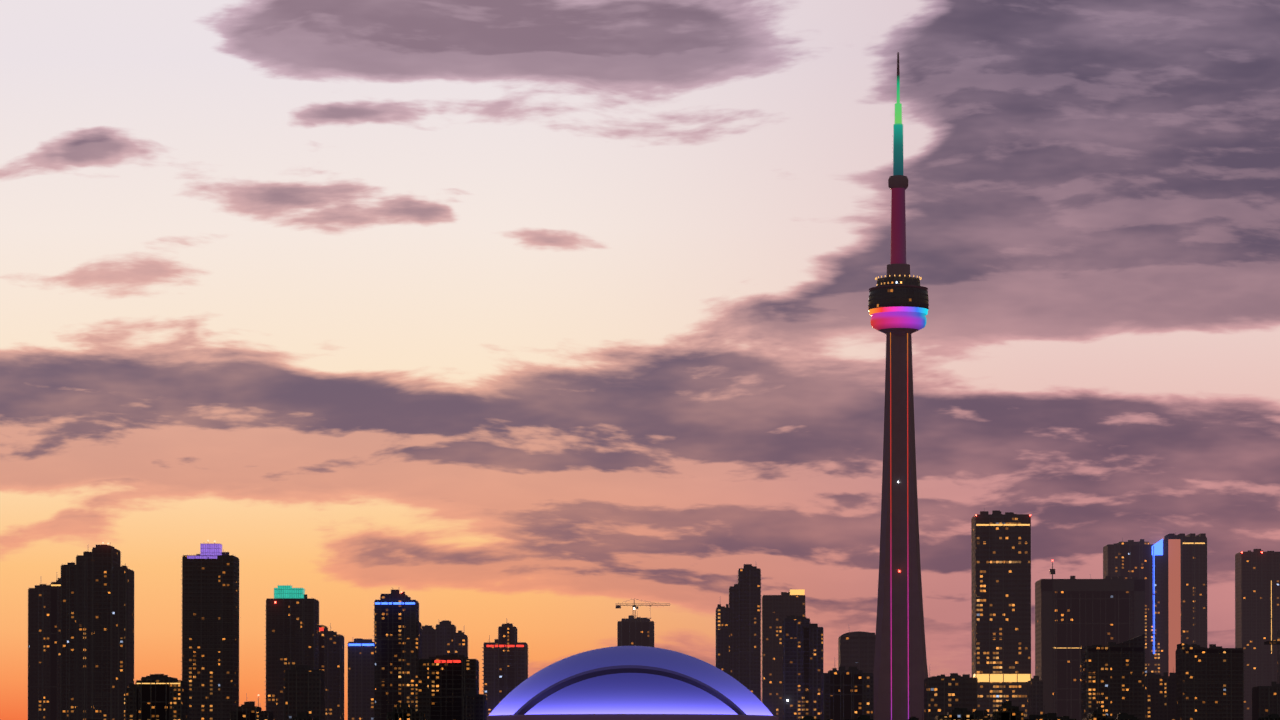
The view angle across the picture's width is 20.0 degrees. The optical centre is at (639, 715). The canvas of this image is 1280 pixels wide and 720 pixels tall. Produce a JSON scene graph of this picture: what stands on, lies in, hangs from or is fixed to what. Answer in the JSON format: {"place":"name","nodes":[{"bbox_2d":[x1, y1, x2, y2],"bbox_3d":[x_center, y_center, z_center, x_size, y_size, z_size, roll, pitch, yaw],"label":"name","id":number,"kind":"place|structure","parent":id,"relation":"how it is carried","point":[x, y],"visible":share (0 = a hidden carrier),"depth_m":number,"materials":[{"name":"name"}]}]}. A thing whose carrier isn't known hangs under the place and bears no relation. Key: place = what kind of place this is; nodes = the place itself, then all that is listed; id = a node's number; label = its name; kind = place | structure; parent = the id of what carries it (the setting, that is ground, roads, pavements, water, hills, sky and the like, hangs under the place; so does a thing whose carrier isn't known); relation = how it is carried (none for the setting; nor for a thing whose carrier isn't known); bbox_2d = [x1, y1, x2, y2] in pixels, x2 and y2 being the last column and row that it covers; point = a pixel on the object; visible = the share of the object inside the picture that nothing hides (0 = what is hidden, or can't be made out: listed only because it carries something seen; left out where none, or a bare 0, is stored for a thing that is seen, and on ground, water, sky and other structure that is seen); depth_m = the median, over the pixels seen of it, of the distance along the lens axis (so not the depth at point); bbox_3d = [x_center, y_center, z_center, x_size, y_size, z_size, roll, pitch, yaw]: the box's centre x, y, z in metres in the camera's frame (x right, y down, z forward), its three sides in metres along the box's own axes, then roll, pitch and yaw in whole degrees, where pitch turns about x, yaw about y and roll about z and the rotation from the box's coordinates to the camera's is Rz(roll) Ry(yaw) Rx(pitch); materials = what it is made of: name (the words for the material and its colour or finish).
{"place":"outdoors","nodes":[
{"label":"outdoors","id":0,"kind":"place"},
{"bbox_2d":[28,578,60,719],"bbox_3d":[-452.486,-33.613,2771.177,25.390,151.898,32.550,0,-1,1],"label":"tower","id":1,"kind":"structure","parent":0,"point":[44,624],"depth_m":2755.61,"materials":[{"name":"grey"}]},
{"bbox_2d":[60,542,133,719],"bbox_3d":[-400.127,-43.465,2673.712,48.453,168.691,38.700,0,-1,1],"label":"tower","id":2,"kind":"structure","parent":0,"point":[97,639],"depth_m":2655.22,"materials":[{"name":"grey"}]},
{"bbox_2d":[126,674,188,719],"bbox_3d":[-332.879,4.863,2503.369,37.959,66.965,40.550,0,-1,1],"label":"block","id":3,"kind":"structure","parent":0,"point":[158,697],"depth_m":2483.87,"materials":[{"name":"grey"}]},
{"bbox_2d":[181,540,238,719],"bbox_3d":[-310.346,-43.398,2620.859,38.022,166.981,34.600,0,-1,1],"label":"tower","id":4,"kind":"structure","parent":0,"point":[210,624],"depth_m":2604.40,"materials":[{"name":"grey"}]},
{"bbox_2d":[230,694,272,719],"bbox_3d":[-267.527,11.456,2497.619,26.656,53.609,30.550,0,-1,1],"label":"block","id":5,"kind":"structure","parent":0,"point":[248,710],"depth_m":2483.12,"materials":[{"name":"grey"}]},
{"bbox_2d":[265,585,318,719],"bbox_3d":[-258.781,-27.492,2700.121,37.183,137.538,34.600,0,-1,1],"label":"tower","id":6,"kind":"structure","parent":0,"point":[292,626],"depth_m":2683.80,"materials":[{"name":"grey"}]},
{"bbox_2d":[284,665,324,719],"bbox_3d":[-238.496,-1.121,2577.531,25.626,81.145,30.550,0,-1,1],"label":"tower","id":7,"kind":"structure","parent":0,"point":[304,688],"depth_m":2563.03,"materials":[{"name":"grey"}]},
{"bbox_2d":[319,623,343,719],"bbox_3d":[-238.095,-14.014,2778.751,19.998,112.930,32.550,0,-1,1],"label":"tower","id":8,"kind":"structure","parent":0,"point":[331,654],"depth_m":2763.40,"materials":[{"name":"grey"}]},
{"bbox_2d":[348,638,373,719],"bbox_3d":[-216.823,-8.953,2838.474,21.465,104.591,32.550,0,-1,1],"label":"tower","id":9,"kind":"structure","parent":0,"point":[360,679],"depth_m":2822.99,"materials":[{"name":"grey"}]},
{"bbox_2d":[373,588,421,719],"bbox_3d":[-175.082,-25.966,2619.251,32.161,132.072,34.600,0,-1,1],"label":"tower","id":10,"kind":"structure","parent":0,"point":[397,639],"depth_m":2602.73,"materials":[{"name":"grey"}]},
{"bbox_2d":[422,620,467,658],"bbox_3d":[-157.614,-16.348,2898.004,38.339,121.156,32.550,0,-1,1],"label":"tower","id":11,"kind":"structure","parent":0,"point":[443,638],"depth_m":2882.91,"materials":[{"name":"grey"}]},
{"bbox_2d":[463,689,486,719],"bbox_3d":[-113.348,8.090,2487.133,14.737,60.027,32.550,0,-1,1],"label":"block","id":12,"kind":"structure","parent":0,"point":[474,705],"depth_m":2471.62,"materials":[{"name":"grey"}]},
{"bbox_2d":[482,618,528,715],"bbox_3d":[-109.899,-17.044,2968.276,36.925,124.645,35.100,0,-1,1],"label":"tower","id":13,"kind":"structure","parent":0,"point":[505,663],"depth_m":2952.05,"materials":[{"name":"grey"}]},
{"bbox_2d":[0,0,1279,719],"label":"sky","id":14,"kind":"structure","parent":0,"point":[545,317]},
{"bbox_2d":[762,589,805,719],"bbox_3d":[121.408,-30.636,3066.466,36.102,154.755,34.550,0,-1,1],"label":"tower","id":15,"kind":"structure","parent":0,"point":[777,610],"depth_m":3050.30,"materials":[{"name":"grey"}]},
{"bbox_2d":[783,615,823,719],"bbox_3d":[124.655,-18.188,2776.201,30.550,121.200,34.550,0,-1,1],"label":"tower","id":16,"kind":"structure","parent":0,"point":[803,651],"depth_m":2759.66,"materials":[{"name":"grey"}]},
{"bbox_2d":[821,666,873,719],"bbox_3d":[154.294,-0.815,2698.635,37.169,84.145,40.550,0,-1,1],"label":"block","id":17,"kind":"structure","parent":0,"point":[848,693],"depth_m":2679.07,"materials":[{"name":"grey"}]},
{"bbox_2d":[838,631,875,672],"bbox_3d":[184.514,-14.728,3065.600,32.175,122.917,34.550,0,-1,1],"label":"tower","id":18,"kind":"structure","parent":0,"point":[856,649],"depth_m":3049.47,"materials":[{"name":"grey glass"}]},
{"bbox_2d":[924,673,977,719],"bbox_3d":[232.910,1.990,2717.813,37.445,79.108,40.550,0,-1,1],"label":"block","id":19,"kind":"structure","parent":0,"point":[943,694],"depth_m":2698.37,"materials":[{"name":"grey"}]},
{"bbox_2d":[971,510,1030,719],"bbox_3d":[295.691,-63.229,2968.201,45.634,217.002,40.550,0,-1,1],"label":"tower","id":20,"kind":"structure","parent":0,"point":[1001,596],"depth_m":2948.86,"materials":[{"name":"grey"}]},
{"bbox_2d":[1027,676,1042,718],"bbox_3d":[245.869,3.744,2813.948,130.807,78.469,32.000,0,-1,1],"label":"block","id":21,"kind":"structure","parent":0,"point":[1034,695],"depth_m":2797.69,"materials":[{"name":"grey"}]},
{"bbox_2d":[1035,560,1144,719],"bbox_3d":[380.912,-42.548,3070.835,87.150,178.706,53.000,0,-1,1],"label":"tower","id":22,"kind":"structure","parent":0,"point":[1073,616],"depth_m":3047.49,"materials":[{"name":"grey"}]},
{"bbox_2d":[1081,634,1145,719],"bbox_3d":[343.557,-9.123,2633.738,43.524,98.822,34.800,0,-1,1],"label":"building","id":23,"kind":"structure","parent":0,"point":[1113,683],"depth_m":2617.35,"materials":[{"name":"grey"}]},
{"bbox_2d":[1103,537,1162,675],"bbox_3d":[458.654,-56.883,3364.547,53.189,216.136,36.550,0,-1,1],"label":"tower","id":24,"kind":"structure","parent":0,"point":[1140,559],"depth_m":3347.72,"materials":[{"name":"grey"}]},
{"bbox_2d":[1145,667,1175,719],"bbox_3d":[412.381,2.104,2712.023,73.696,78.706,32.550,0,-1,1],"label":"tower","id":25,"kind":"structure","parent":0,"point":[1160,697],"depth_m":2696.79,"materials":[{"name":"grey"}]},
{"bbox_2d":[1163,530,1206,675],"bbox_3d":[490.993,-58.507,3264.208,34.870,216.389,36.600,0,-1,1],"label":"tower","id":26,"kind":"structure","parent":0,"point":[1184,589],"depth_m":3247.19,"materials":[{"name":"grey"}]},
{"bbox_2d":[1175,637,1279,719],"bbox_3d":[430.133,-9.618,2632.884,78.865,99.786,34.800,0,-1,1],"label":"building","id":27,"kind":"structure","parent":0,"point":[1210,683],"depth_m":2616.62,"materials":[{"name":"grey"}]},
{"bbox_2d":[1235,549,1279,719],"bbox_3d":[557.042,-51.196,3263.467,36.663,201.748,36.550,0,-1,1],"label":"tower","id":28,"kind":"structure","parent":0,"point":[1257,598],"depth_m":3246.34,"materials":[{"name":"grey"}]},
{"bbox_2d":[1252,682,1279,719],"bbox_3d":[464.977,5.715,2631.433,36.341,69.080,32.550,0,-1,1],"label":"block","id":29,"kind":"structure","parent":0,"point":[1265,699],"depth_m":2616.11,"materials":[{"name":"grey"}]},
{"bbox_2d":[1277,629,1279,683],"bbox_3d":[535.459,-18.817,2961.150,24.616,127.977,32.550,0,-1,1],"label":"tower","id":30,"kind":"structure","parent":0,"point":[1278,660],"depth_m":2970.95,"materials":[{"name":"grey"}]},
{"label":"city ground","id":31,"kind":"structure","parent":0,"visible":0},
{"bbox_2d":[293,712,318,719],"bbox_3d":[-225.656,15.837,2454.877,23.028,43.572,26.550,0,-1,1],"label":"lowrise","id":32,"kind":"structure","parent":31,"relation":"on","point":[302,715],"depth_m":2445.58,"materials":[{"name":"grey"}]},
{"bbox_2d":[387,702,425,719],"bbox_3d":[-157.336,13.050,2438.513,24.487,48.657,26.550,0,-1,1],"label":"lowrise","id":33,"kind":"structure","parent":31,"relation":"on","point":[404,711],"depth_m":2426.02,"materials":[{"name":"grey"}]},
{"bbox_2d":[416,652,478,719],"bbox_3d":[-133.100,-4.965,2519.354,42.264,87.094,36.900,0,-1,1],"label":"tower","id":34,"kind":"structure","parent":31,"relation":"on","point":[446,683],"depth_m":2501.96,"materials":[{"name":"grey"}]},
{"bbox_2d":[487,646,778,719],"bbox_3d":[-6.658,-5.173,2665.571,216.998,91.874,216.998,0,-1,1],"label":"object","id":35,"kind":"structure","parent":31,"relation":"on","point":[630,683],"depth_m":2624.83,"materials":[{"name":"blue"}]},
{"bbox_2d":[616,599,669,646],"bbox_3d":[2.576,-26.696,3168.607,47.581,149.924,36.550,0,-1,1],"label":"building","id":36,"kind":"structure","parent":31,"relation":"on","point":[632,630],"depth_m":3151.60,"materials":[{"name":"black concrete"}]},
{"bbox_2d":[716,604,730,675],"bbox_3d":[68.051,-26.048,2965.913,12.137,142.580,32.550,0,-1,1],"label":"tower","id":37,"kind":"structure","parent":31,"relation":"on","point":[723,636],"depth_m":2950.62,"materials":[{"name":"grey"}]},
{"bbox_2d":[729,564,760,700],"bbox_3d":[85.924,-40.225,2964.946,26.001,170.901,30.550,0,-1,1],"label":"tower","id":38,"kind":"structure","parent":31,"relation":"on","point":[745,599],"depth_m":2950.56,"materials":[{"name":"grey"}]},
{"bbox_2d":[799,716,830,719],"bbox_3d":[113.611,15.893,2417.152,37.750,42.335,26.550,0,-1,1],"label":"lowrise","id":39,"kind":"structure","parent":31,"relation":"on","point":[807,718],"depth_m":2413.70,"materials":[{"name":"grey"}]},
{"bbox_2d":[868,52,928,719],"bbox_3d":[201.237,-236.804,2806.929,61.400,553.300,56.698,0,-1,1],"label":"observation tower","id":40,"kind":"structure","parent":31,"relation":"on","point":[898,303],"depth_m":2791.51,"materials":[{"name":"concrete"}]},
{"bbox_2d":[908,716,922,719],"bbox_3d":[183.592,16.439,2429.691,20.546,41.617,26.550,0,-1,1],"label":"lowrise","id":41,"kind":"structure","parent":31,"relation":"on","point":[912,718],"depth_m":2421.50,"materials":[{"name":"grey"}]},
{"bbox_2d":[935,708,990,719],"bbox_3d":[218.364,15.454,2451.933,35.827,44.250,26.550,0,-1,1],"label":"lowrise","id":42,"kind":"structure","parent":31,"relation":"on","point":[959,714],"depth_m":2439.57,"materials":[{"name":"grey"}]},
{"bbox_2d":[992,701,1023,719],"bbox_3d":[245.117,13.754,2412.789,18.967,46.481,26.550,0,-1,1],"label":"lowrise","id":43,"kind":"structure","parent":31,"relation":"on","point":[1007,710],"depth_m":2400.32,"materials":[{"name":"grey"}]},
{"bbox_2d":[1024,711,1075,719],"bbox_3d":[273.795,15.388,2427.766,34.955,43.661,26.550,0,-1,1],"label":"lowrise","id":44,"kind":"structure","parent":31,"relation":"on","point":[1049,716],"depth_m":2417.38,"materials":[{"name":"grey"}]},
{"bbox_2d":[1083,707,1113,719],"bbox_3d":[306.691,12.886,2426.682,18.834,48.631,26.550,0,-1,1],"label":"lowrise","id":45,"kind":"structure","parent":31,"relation":"on","point":[1098,714],"depth_m":2414.45,"materials":[{"name":"grey"}]},
{"bbox_2d":[1114,713,1138,719],"bbox_3d":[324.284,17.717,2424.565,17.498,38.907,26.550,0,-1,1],"label":"lowrise","id":46,"kind":"structure","parent":31,"relation":"on","point":[1123,716],"depth_m":2415.99,"materials":[{"name":"grey"}]},
{"bbox_2d":[1258,703,1279,719],"bbox_3d":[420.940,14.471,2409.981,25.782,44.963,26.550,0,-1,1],"label":"lowrise","id":47,"kind":"structure","parent":31,"relation":"on","point":[1273,716],"depth_m":2403.10,"materials":[{"name":"grey"}]}
]}

